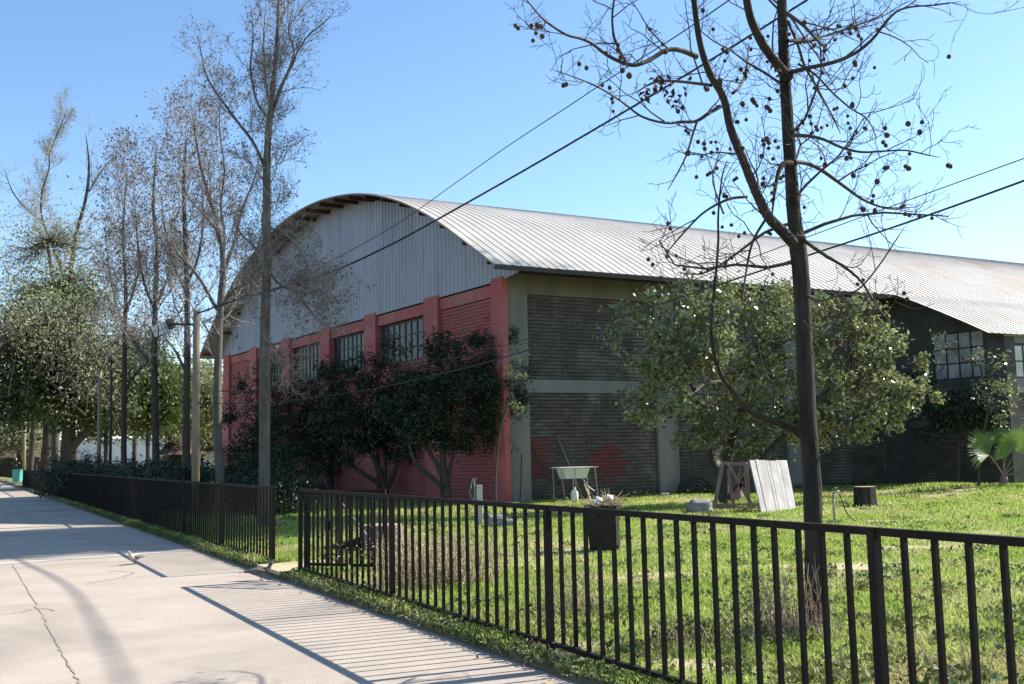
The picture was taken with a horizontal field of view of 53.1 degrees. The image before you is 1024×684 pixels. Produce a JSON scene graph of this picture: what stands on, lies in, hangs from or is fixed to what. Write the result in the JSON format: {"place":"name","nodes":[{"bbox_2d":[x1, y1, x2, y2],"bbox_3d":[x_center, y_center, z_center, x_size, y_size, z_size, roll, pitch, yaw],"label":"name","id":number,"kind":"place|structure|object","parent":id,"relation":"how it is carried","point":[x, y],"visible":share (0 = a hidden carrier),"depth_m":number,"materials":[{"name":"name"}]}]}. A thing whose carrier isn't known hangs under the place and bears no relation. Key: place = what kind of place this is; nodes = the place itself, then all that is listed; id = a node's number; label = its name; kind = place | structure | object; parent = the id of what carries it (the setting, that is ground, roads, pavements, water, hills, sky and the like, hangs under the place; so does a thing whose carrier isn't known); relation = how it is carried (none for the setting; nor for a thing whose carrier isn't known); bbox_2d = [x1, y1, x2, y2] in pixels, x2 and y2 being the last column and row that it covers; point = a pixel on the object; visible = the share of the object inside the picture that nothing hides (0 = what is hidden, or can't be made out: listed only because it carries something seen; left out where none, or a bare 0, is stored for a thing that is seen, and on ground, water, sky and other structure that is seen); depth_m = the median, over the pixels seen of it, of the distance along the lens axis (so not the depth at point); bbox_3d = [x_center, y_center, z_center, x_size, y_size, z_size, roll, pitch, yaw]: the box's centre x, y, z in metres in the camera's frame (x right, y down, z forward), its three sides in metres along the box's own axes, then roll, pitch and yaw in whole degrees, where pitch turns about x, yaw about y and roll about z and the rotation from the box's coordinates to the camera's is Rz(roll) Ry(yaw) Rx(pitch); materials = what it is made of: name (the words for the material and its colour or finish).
{"place":"outdoors","nodes":[
{"label":"outdoors","id":0,"kind":"place"},
{"bbox_2d":[0,482,578,683],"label":"path","id":1,"kind":"structure","parent":0,"point":[84,599],"depth_m":9.66,"materials":[{"name":"concrete"}]},
{"bbox_2d":[0,446,40,469],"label":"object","id":2,"kind":"object","parent":1,"relation":"on","point":[8,463],"visible":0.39,"depth_m":120.27,"materials":[{"name":"brown tile"}]},
{"bbox_2d":[127,551,146,564],"bbox_3d":[-5.674,3.250,15.505,0.146,0.213,0.408,-5,-7,33],"label":"pigeon","id":3,"kind":"object","parent":1,"relation":"on","point":[134,557],"visible":1,"depth_m":15.42,"materials":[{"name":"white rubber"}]},
{"bbox_2d":[240,561,274,580],"bbox_3d":[-3.257,2.925,13.089,0.455,0.235,0.161,-1,-6,0],"label":"pigeon","id":4,"kind":"object","parent":1,"relation":"on","point":[259,571],"visible":1,"depth_m":13.05,"materials":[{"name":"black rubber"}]},
{"bbox_2d":[207,553,898,683],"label":"leaf litter","id":5,"kind":"object","parent":1,"relation":"on","point":[691,676],"visible":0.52,"depth_m":7.00,"materials":[{"name":"brown plant"}]},
{"bbox_2d":[0,480,749,683],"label":"verge","id":6,"kind":"structure","parent":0,"point":[552,670],"depth_m":9.10,"materials":[{"name":"plant"}]},
{"bbox_2d":[23,470,275,562],"bbox_3d":[-16.840,5.564,39.020,0.048,1.150,56.694,2,-7,-28],"label":"iron fence","id":7,"kind":"object","parent":6,"relation":"on","point":[136,498],"visible":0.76,"depth_m":20.23,"materials":[{"name":"black metal"}]},
{"bbox_2d":[257,560,324,574],"bbox_3d":[-2.801,3.032,13.820,1.000,0.045,1.050,2,-7,-28],"label":"threshold","id":8,"kind":"object","parent":6,"relation":"on","point":[276,568],"visible":0.21,"depth_m":13.70,"materials":[{"name":"beige concrete"}]},
{"bbox_2d":[0,465,1023,683],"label":"lawn","id":9,"kind":"structure","parent":0,"point":[594,641],"depth_m":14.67,"materials":[{"name":"plant"}]},
{"bbox_2d":[0,467,21,477],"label":"iron fence","id":10,"kind":"object","parent":9,"relation":"on","point":[5,472],"visible":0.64,"depth_m":109.28,"materials":[{"name":"black metal"}]},
{"bbox_2d":[12,469,22,481],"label":"litter bin","id":11,"kind":"object","parent":9,"relation":"on","point":[17,475],"visible":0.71,"depth_m":81.16,"materials":[{"name":"teal plastic"}]},
{"bbox_2d":[3,391,35,469],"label":"leafy tree","id":12,"kind":"object","parent":9,"relation":"on","point":[31,455],"depth_m":95.38,"materials":[{"name":"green plant"}]},
{"bbox_2d":[0,420,42,468],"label":"leafy tree","id":13,"kind":"object","parent":9,"relation":"on","point":[18,453],"visible":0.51,"depth_m":98.78,"materials":[{"name":"green plant"}]},
{"bbox_2d":[22,430,25,469],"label":"wooden post","id":14,"kind":"object","parent":9,"relation":"on","point":[24,454],"visible":0.6,"depth_m":91.49,"materials":[{"name":"brown wood"}]},
{"bbox_2d":[24,399,75,470],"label":"leafy tree","id":15,"kind":"object","parent":9,"relation":"on","point":[46,444],"visible":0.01,"depth_m":75.40,"materials":[{"name":"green plant"}]},
{"bbox_2d":[24,447,101,498],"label":"hedge bush","id":16,"kind":"object","parent":9,"relation":"on","point":[67,464],"visible":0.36,"depth_m":42.67,"materials":[{"name":"green plant"}]},
{"bbox_2d":[0,83,139,460],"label":"bare tree","id":17,"kind":"object","parent":9,"relation":"on","point":[48,151],"visible":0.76,"depth_m":78.20,"materials":[{"name":"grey plant"}]},
{"bbox_2d":[0,265,150,469],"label":"evergreen tree","id":18,"kind":"object","parent":9,"relation":"on","point":[71,440],"visible":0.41,"depth_m":61.31,"materials":[{"name":"green plant"}]},
{"bbox_2d":[0,188,178,468],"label":"pale tree","id":19,"kind":"object","parent":9,"relation":"on","point":[44,243],"visible":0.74,"depth_m":59.86,"materials":[{"name":"green plant"}]},
{"bbox_2d":[48,450,136,493],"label":"hedge bush","id":20,"kind":"object","parent":9,"relation":"on","point":[86,465],"visible":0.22,"depth_m":40.17,"materials":[{"name":"green plant"}]},
{"bbox_2d":[97,369,101,461],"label":"wooden post","id":21,"kind":"object","parent":9,"relation":"on","point":[99,412],"visible":0.6,"depth_m":44.90,"materials":[{"name":"brown wood"}]},
{"bbox_2d":[75,415,141,462],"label":"leafy tree","id":22,"kind":"object","parent":9,"relation":"on","point":[105,438],"visible":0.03,"depth_m":79.49,"materials":[{"name":"green plant"}]},
{"bbox_2d":[107,355,115,461],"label":"lamp post","id":23,"kind":"object","parent":9,"relation":"on","point":[110,361],"visible":0.75,"depth_m":44.96,"materials":[{"name":"metal"}]},
{"bbox_2d":[66,125,179,471],"bbox_3d":[-14.506,-1.219,38.285,4.462,14.351,3.662,-1,-6,0],"label":"bare tree","id":24,"kind":"object","parent":9,"relation":"on","point":[123,369],"visible":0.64,"depth_m":38.37,"materials":[{"name":"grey plant"}]},
{"bbox_2d":[70,456,180,487],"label":"hedge bush","id":25,"kind":"object","parent":9,"relation":"on","point":[96,472],"visible":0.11,"depth_m":37.74,"materials":[{"name":"green plant"}]},
{"bbox_2d":[86,453,176,478],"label":"hedge bush","id":26,"kind":"object","parent":9,"relation":"on","point":[121,468],"visible":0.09,"depth_m":34.61,"materials":[{"name":"green plant"}]},
{"bbox_2d":[90,80,218,475],"bbox_3d":[-12.219,-1.695,34.674,4.003,14.437,4.860,5,-9,-45],"label":"bare tree","id":27,"kind":"object","parent":9,"relation":"on","point":[153,362],"visible":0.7,"depth_m":34.21,"materials":[{"name":"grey plant"}]},
{"bbox_2d":[101,345,212,462],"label":"leafy tree","id":28,"kind":"object","parent":9,"relation":"on","point":[170,387],"visible":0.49,"depth_m":65.08,"materials":[{"name":"green plant"}]},
{"bbox_2d":[96,454,236,507],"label":"hedge bush","id":29,"kind":"object","parent":9,"relation":"on","point":[157,460],"visible":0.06,"depth_m":31.87,"materials":[{"name":"green plant"}]},
{"bbox_2d":[149,310,199,516],"bbox_3d":[-8.343,1.822,25.312,1.261,5.259,0.271,1,-7,-21],"label":"lamp pole","id":30,"kind":"object","parent":9,"relation":"on","point":[163,328],"visible":0.97,"depth_m":25.44,"materials":[{"name":"grey concrete"}]},
{"bbox_2d":[197,0,807,313],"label":"overhead cable","id":31,"kind":"object","parent":30,"relation":"attached to","point":[597,127],"visible":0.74,"depth_m":21.31,"materials":[{"name":"black rubber"}]},
{"bbox_2d":[198,180,1023,403],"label":"overhead cable","id":32,"kind":"object","parent":30,"relation":"attached to","point":[963,202],"visible":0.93,"depth_m":15.23,"materials":[{"name":"black rubber"}]},
{"bbox_2d":[203,158,1023,391],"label":"overhead cable","id":33,"kind":"object","parent":30,"relation":"attached to","point":[661,292],"visible":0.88,"depth_m":17.02,"materials":[{"name":"black rubber"}]},
{"bbox_2d":[117,453,236,510],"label":"hedge bush","id":34,"kind":"object","parent":9,"relation":"on","point":[171,473],"visible":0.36,"depth_m":29.30,"materials":[{"name":"green plant"}]},
{"bbox_2d":[160,440,202,464],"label":"house","id":35,"kind":"structure","parent":9,"relation":"on","point":[174,452],"depth_m":83.55,"materials":[{"name":"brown wood"}]},
{"bbox_2d":[169,455,180,464],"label":"window","id":36,"kind":"structure","parent":35,"relation":"in","point":[176,457],"depth_m":83.51,"materials":[{"name":"black glass"}]},
{"bbox_2d":[131,76,242,473],"bbox_3d":[-9.896,-1.546,31.529,3.708,13.333,3.330,-1,-6,0],"label":"bare tree","id":37,"kind":"object","parent":9,"relation":"on","point":[173,259],"visible":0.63,"depth_m":31.34,"materials":[{"name":"brown plant"}]},
{"bbox_2d":[160,342,222,463],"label":"leafy tree","id":38,"kind":"object","parent":9,"relation":"on","point":[207,369],"visible":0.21,"depth_m":70.92,"materials":[{"name":"green plant"}]},
{"bbox_2d":[190,423,222,457],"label":"leafy tree","id":39,"kind":"object","parent":9,"relation":"on","point":[210,444],"visible":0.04,"depth_m":76.93,"materials":[{"name":"green plant"}]},
{"bbox_2d":[201,445,214,467],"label":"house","id":40,"kind":"structure","parent":9,"relation":"on","point":[209,454],"depth_m":77.56,"materials":[{"name":"white tile"}]},
{"bbox_2d":[149,58,280,512],"bbox_3d":[-7.952,-1.437,27.646,4.342,12.205,2.856,-4,-7,25],"label":"bare tree","id":41,"kind":"object","parent":9,"relation":"on","point":[217,411],"visible":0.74,"depth_m":27.32,"materials":[{"name":"brown plant"}]},
{"bbox_2d":[208,397,291,483],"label":"wall shrub","id":42,"kind":"object","parent":9,"relation":"on","point":[246,442],"visible":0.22,"depth_m":42.88,"materials":[{"name":"green plant"}]},
{"bbox_2d":[212,455,327,515],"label":"hedge bush","id":43,"kind":"object","parent":9,"relation":"on","point":[290,489],"visible":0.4,"depth_m":26.30,"materials":[{"name":"green plant"}]},
{"bbox_2d":[171,0,375,526],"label":"bare tree","id":44,"kind":"object","parent":9,"relation":"on","point":[265,244],"visible":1,"depth_m":22.36,"materials":[{"name":"brown plant"}]},
{"bbox_2d":[211,436,339,500],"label":"hedge bush","id":45,"kind":"object","parent":9,"relation":"on","point":[249,459],"visible":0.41,"depth_m":34.80,"materials":[{"name":"green plant"}]},
{"bbox_2d":[222,354,350,489],"bbox_3d":[-8.189,3.309,39.514,6.055,5.573,2.985,-1,-6,0],"label":"wall shrub","id":46,"kind":"object","parent":9,"relation":"on","point":[300,432],"visible":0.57,"depth_m":39.22,"materials":[{"name":"green plant"}]},
{"bbox_2d":[311,538,355,551],"bbox_3d":[-2.746,3.106,15.649,1.046,0.246,0.166,2,-7,-24],"label":"log","id":47,"kind":"object","parent":9,"relation":"on","point":[354,542],"visible":0.19,"depth_m":15.71,"materials":[{"name":"wood"}]},
{"bbox_2d":[301,344,424,493],"bbox_3d":[-4.588,2.685,34.563,5.000,5.198,2.920,-1,-6,0],"label":"wall shrub","id":48,"kind":"object","parent":9,"relation":"on","point":[375,439],"visible":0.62,"depth_m":34.37,"materials":[{"name":"green plant"}]},
{"bbox_2d":[364,523,402,551],"bbox_3d":[-1.964,3.025,15.669,0.725,0.474,0.748,-1,-6,0],"label":"tree stump","id":49,"kind":"object","parent":9,"relation":"on","point":[365,536],"visible":0.26,"depth_m":15.46,"materials":[{"name":"brown wood"}]},
{"bbox_2d":[338,530,519,573],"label":"dry plant","id":50,"kind":"object","parent":9,"relation":"on","point":[424,548],"visible":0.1,"depth_m":12.82,"materials":[{"name":"brown plant"}]},
{"bbox_2d":[318,522,570,593],"bbox_3d":[-0.849,2.299,11.340,3.150,0.874,2.556,-1,-6,0],"label":"dry plant","id":51,"kind":"object","parent":9,"relation":"on","point":[455,572],"visible":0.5,"depth_m":11.20,"materials":[{"name":"brown plant"}]},
{"bbox_2d":[356,316,541,503],"bbox_3d":[-1.826,1.963,30.030,5.431,5.542,2.529,-1,-6,0],"label":"wall shrub","id":52,"kind":"object","parent":9,"relation":"on","point":[440,393],"visible":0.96,"depth_m":29.86,"materials":[{"name":"green plant"}]},
{"bbox_2d":[471,478,482,525],"bbox_3d":[-0.716,3.255,20.672,0.233,1.010,0.100,-1,-6,0],"label":"tap post","id":53,"kind":"object","parent":9,"relation":"on","point":[479,497],"visible":0.75,"depth_m":20.64,"materials":[{"name":"metal"}]},
{"bbox_2d":[488,514,502,528],"bbox_3d":[-0.306,3.491,19.829,0.487,0.310,0.376,-1,-6,0],"label":"rock","id":54,"kind":"object","parent":9,"relation":"on","point":[499,520],"visible":0.31,"depth_m":19.67,"materials":[{"name":"grey stone"}]},
{"bbox_2d":[507,519,512,526],"bbox_3d":[-0.039,3.529,19.737,0.259,0.233,0.246,-1,-6,0],"label":"rock","id":55,"kind":"object","parent":9,"relation":"on","point":[509,522],"visible":0.2,"depth_m":19.63,"materials":[{"name":"grey stone"}]},
{"bbox_2d":[494,351,529,501],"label":"wall shrub","id":56,"kind":"object","parent":9,"relation":"on","point":[512,385],"visible":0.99,"depth_m":27.60,"materials":[{"name":"green plant"}]},
{"bbox_2d":[519,454,521,500],"bbox_3d":[0.256,3.945,29.582,0.036,1.407,0.400,-3,-6,13],"label":"rod","id":57,"kind":"object","parent":9,"relation":"on","point":[521,477],"visible":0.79,"depth_m":29.60,"materials":[{"name":"black metal"}]},
{"bbox_2d":[531,445,560,499],"bbox_3d":[1.004,3.852,30.040,0.857,1.665,0.036,-2,-6,4],"label":"stick","id":58,"kind":"object","parent":9,"relation":"on","point":[545,471],"visible":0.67,"depth_m":30.03,"materials":[{"name":"brown wood"}]},
{"bbox_2d":[557,437,583,499],"bbox_3d":[1.738,3.752,30.425,0.764,1.911,0.032,-3,-6,13],"label":"pipe","id":59,"kind":"object","parent":9,"relation":"on","point":[569,466],"visible":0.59,"depth_m":30.45,"materials":[{"name":"grey metal"}]},
{"bbox_2d":[508,555,638,622],"bbox_3d":[0.534,2.083,9.094,1.187,0.749,1.200,-1,-6,0],"label":"dry plant","id":60,"kind":"object","parent":9,"relation":"on","point":[569,587],"visible":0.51,"depth_m":9.09,"materials":[{"name":"brown plant"}]},
{"bbox_2d":[571,487,577,500],"bbox_3d":[1.789,4.377,29.329,0.220,0.420,0.220,-1,-6,0],"label":"plastic jug","id":61,"kind":"object","parent":9,"relation":"on","point":[573,493],"visible":0.7,"depth_m":29.25,"materials":[{"name":"white plastic"}]},
{"bbox_2d":[551,466,598,500],"bbox_3d":[1.827,4.085,29.377,1.334,1.012,0.572,2,-7,-28],"label":"sink stand","id":62,"kind":"object","parent":9,"relation":"on","point":[572,473],"visible":0.84,"depth_m":29.24,"materials":[{"name":"grey metal"}]},
{"bbox_2d":[583,504,621,550],"bbox_3d":[1.336,2.707,14.919,0.481,0.668,0.556,-3,-6,14],"label":"refuse bin","id":63,"kind":"object","parent":9,"relation":"on","point":[605,530],"visible":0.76,"depth_m":14.70,"materials":[{"name":"black plastic"}]},
{"bbox_2d":[593,494,613,504],"bbox_3d":[1.320,2.272,14.789,0.301,0.149,0.080,-1,-6,0],"label":"paper","id":64,"kind":"object","parent":63,"relation":"in","point":[597,500],"visible":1,"depth_m":14.78,"materials":[{"name":"white paper"}]},
{"bbox_2d":[575,484,636,506],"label":"dry branches","id":65,"kind":"object","parent":63,"relation":"in","point":[590,501],"visible":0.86,"depth_m":14.85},
{"bbox_2d":[200,193,1023,501],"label":"warehouse","id":66,"kind":"structure","parent":9,"relation":"on","point":[468,269],"depth_m":34.23,"materials":[{"name":"red paint"}]},
{"bbox_2d":[270,353,280,386],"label":"window","id":67,"kind":"structure","parent":66,"relation":"in","point":[275,358],"depth_m":46.00,"materials":[{"name":"grey glass"}]},
{"bbox_2d":[294,343,318,382],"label":"window","id":68,"kind":"structure","parent":66,"relation":"in","point":[314,348],"depth_m":42.82,"materials":[{"name":"grey glass"}]},
{"bbox_2d":[335,332,363,374],"bbox_3d":[-6.103,0.435,39.160,0.050,1.430,3.180,3,-7,-33],"label":"window","id":69,"kind":"structure","parent":66,"relation":"in","point":[343,345],"depth_m":39.38,"materials":[{"name":"grey glass"}]},
{"bbox_2d":[381,317,423,365],"bbox_3d":[-3.699,-0.008,35.544,0.050,1.430,3.610,3,-7,-33],"label":"window","id":70,"kind":"structure","parent":66,"relation":"in","point":[413,329],"depth_m":35.45,"materials":[{"name":"grey glass"}]},
{"bbox_2d":[932,329,986,380],"bbox_3d":[15.228,0.461,34.907,0.050,1.620,1.950,3,-7,-33],"label":"window","id":71,"kind":"structure","parent":66,"relation":"in","point":[954,370],"depth_m":34.91,"materials":[{"name":"grey glass"}]},
{"bbox_2d":[1014,344,1023,378],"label":"window","id":72,"kind":"structure","parent":66,"relation":"in","point":[1019,348],"depth_m":34.01,"materials":[{"name":"white glass"}]},
{"bbox_2d":[545,605,751,658],"bbox_3d":[0.986,2.114,7.426,1.528,0.316,1.031,-1,-6,0],"label":"dry plant","id":73,"kind":"object","parent":9,"relation":"on","point":[652,637],"visible":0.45,"depth_m":7.41,"materials":[{"name":"brown plant"}]},
{"bbox_2d":[298,488,1023,683],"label":"iron fence","id":74,"kind":"object","parent":9,"relation":"on","point":[877,606],"visible":0.96,"depth_m":6.63,"materials":[{"name":"black metal"}]},
{"bbox_2d":[306,489,385,567],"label":"garden gate","id":75,"kind":"structure","parent":74,"relation":"attached to","point":[382,491],"depth_m":12.95,"materials":[{"name":"metal"}]},
{"bbox_2d":[684,432,699,492],"bbox_3d":[5.746,3.858,32.684,0.450,2.006,0.034,-4,-7,25],"label":"rod","id":76,"kind":"object","parent":9,"relation":"on","point":[691,461],"visible":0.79,"depth_m":32.69,"materials":[{"name":"metal"}]},
{"bbox_2d":[676,476,711,494],"bbox_3d":[5.758,4.510,32.232,1.419,0.580,0.170,2,-7,-28],"label":"hose coil","id":77,"kind":"object","parent":9,"relation":"on","point":[680,489],"visible":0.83,"depth_m":32.18,"materials":[{"name":"black rubber"}]},
{"bbox_2d":[686,499,712,512],"bbox_3d":[4.223,3.754,23.114,0.630,0.436,0.524,-1,-6,0],"label":"rock","id":78,"kind":"object","parent":9,"relation":"on","point":[699,506],"visible":0.65,"depth_m":22.92,"materials":[{"name":"grey stone"}]},
{"bbox_2d":[627,599,774,655],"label":"dry plant","id":79,"kind":"object","parent":9,"relation":"on","point":[728,630],"visible":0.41,"depth_m":7.47,"materials":[{"name":"brown plant"}]},
{"bbox_2d":[540,478,901,501],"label":"wall weeds","id":80,"kind":"object","parent":9,"relation":"on","point":[798,486],"depth_m":32.57,"materials":[{"name":"green plant"}]},
{"bbox_2d":[712,461,754,509],"bbox_3d":[5.152,3.392,24.103,0.997,1.178,0.465,-1,-6,0],"label":"trestle","id":81,"kind":"object","parent":9,"relation":"on","point":[739,487],"visible":0.78,"depth_m":23.94,"materials":[{"name":"brown wood"}]},
{"bbox_2d":[714,445,766,500],"bbox_3d":[6.164,3.598,28.122,1.694,1.597,1.118,2,-7,-28],"label":"fan palm","id":82,"kind":"object","parent":9,"relation":"on","point":[719,457],"visible":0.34,"depth_m":27.97,"materials":[{"name":"green plant"}]},
{"bbox_2d":[505,0,1023,624],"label":"plane tree","id":83,"kind":"object","parent":9,"relation":"on","point":[795,240],"visible":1,"depth_m":8.34,"materials":[{"name":"brown plant"}]},
{"bbox_2d":[592,268,949,502],"bbox_3d":[6.435,1.414,26.479,9.945,6.607,3.706,2,-7,-26],"label":"broadleaf tree","id":84,"kind":"object","parent":9,"relation":"on","point":[836,380],"visible":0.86,"depth_m":26.21,"materials":[{"name":"green plant"}]},
{"bbox_2d":[746,459,795,511],"bbox_3d":[5.954,3.268,23.402,1.920,1.187,0.874,4,-8,-38],"label":"board panel","id":85,"kind":"object","parent":9,"relation":"on","point":[773,485],"visible":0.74,"depth_m":23.16,"materials":[{"name":"white wood"}]},
{"bbox_2d":[724,540,863,644],"bbox_3d":[2.097,1.874,7.699,1.003,0.786,0.905,-1,-6,0],"label":"dry plant","id":86,"kind":"object","parent":9,"relation":"on","point":[770,607],"visible":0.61,"depth_m":7.66,"materials":[{"name":"brown plant"}]},
{"bbox_2d":[832,490,839,520],"bbox_3d":[6.077,3.084,19.166,0.156,0.718,0.040,-1,-6,0],"label":"standpipe","id":87,"kind":"object","parent":9,"relation":"on","point":[833,501],"visible":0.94,"depth_m":19.16,"materials":[{"name":"grey metal"}]},
{"bbox_2d":[839,494,884,522],"bbox_3d":[6.519,3.091,19.051,0.805,0.547,0.145,-2,-6,7],"label":"garden hose","id":88,"kind":"object","parent":87,"relation":"hanging from","point":[846,511],"visible":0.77,"depth_m":19.10,"materials":[{"name":"black rubber"}]},
{"bbox_2d":[853,486,877,506],"bbox_3d":[8.498,3.727,24.620,0.644,0.514,0.642,-1,-6,0],"label":"tree stump","id":89,"kind":"object","parent":9,"relation":"on","point":[865,495],"visible":0.82,"depth_m":24.42,"materials":[{"name":"brown wood"}]},
{"bbox_2d":[830,611,916,667],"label":"dry plant","id":90,"kind":"object","parent":9,"relation":"on","point":[902,654],"visible":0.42,"depth_m":6.63,"materials":[{"name":"plant"}]},
{"bbox_2d":[897,357,1011,482],"bbox_3d":[14.343,2.566,33.035,3.616,4.256,1.799,-1,-6,0],"label":"wall shrub","id":91,"kind":"object","parent":9,"relation":"on","point":[948,409],"visible":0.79,"depth_m":32.98,"materials":[{"name":"green plant"}]},
{"bbox_2d":[914,615,1013,679],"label":"dry plant","id":92,"kind":"object","parent":9,"relation":"on","point":[967,651],"visible":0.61,"depth_m":6.18,"materials":[{"name":"plant"}]},
{"bbox_2d":[928,329,1021,486],"bbox_3d":[13.772,1.966,30.421,2.751,4.810,1.260,-1,-6,0],"label":"broadleaf tree","id":93,"kind":"object","parent":9,"relation":"on","point":[1006,387],"visible":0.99,"depth_m":30.45,"materials":[{"name":"green plant"}]},
{"bbox_2d":[967,424,1023,485],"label":"fan palm","id":94,"kind":"object","parent":9,"relation":"on","point":[1008,443],"visible":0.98,"depth_m":30.10,"materials":[{"name":"green plant"}]},
{"bbox_2d":[0,0,1023,436],"label":"sky","id":95,"kind":"structure","parent":0,"point":[418,95],"materials":[{"name":"blue"}]},
{"bbox_2d":[322,0,729,265],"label":"overhead cable","id":96,"kind":"object","parent":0,"point":[539,125],"visible":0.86,"depth_m":19.80,"materials":[{"name":"black rubber"}]},
{"label":"ground","id":97,"kind":"structure","parent":0,"visible":0},
{"bbox_2d":[60,436,120,471],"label":"white house","id":98,"kind":"structure","parent":97,"relation":"on","point":[90,448],"depth_m":129.41,"materials":[{"name":"white paint"}]},
{"bbox_2d":[98,319,181,462],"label":"leafy tree","id":99,"kind":"object","parent":97,"relation":"on","point":[134,449],"visible":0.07,"depth_m":89.49,"materials":[{"name":"green plant"}]},
{"bbox_2d":[112,436,181,466],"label":"white house","id":100,"kind":"structure","parent":97,"relation":"on","point":[141,448],"depth_m":119.45,"materials":[{"name":"white paint"}]},
{"bbox_2d":[115,419,190,448],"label":"leafy tree","id":101,"kind":"object","parent":97,"relation":"on","point":[170,444],"visible":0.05,"depth_m":84.28,"materials":[{"name":"green plant"}]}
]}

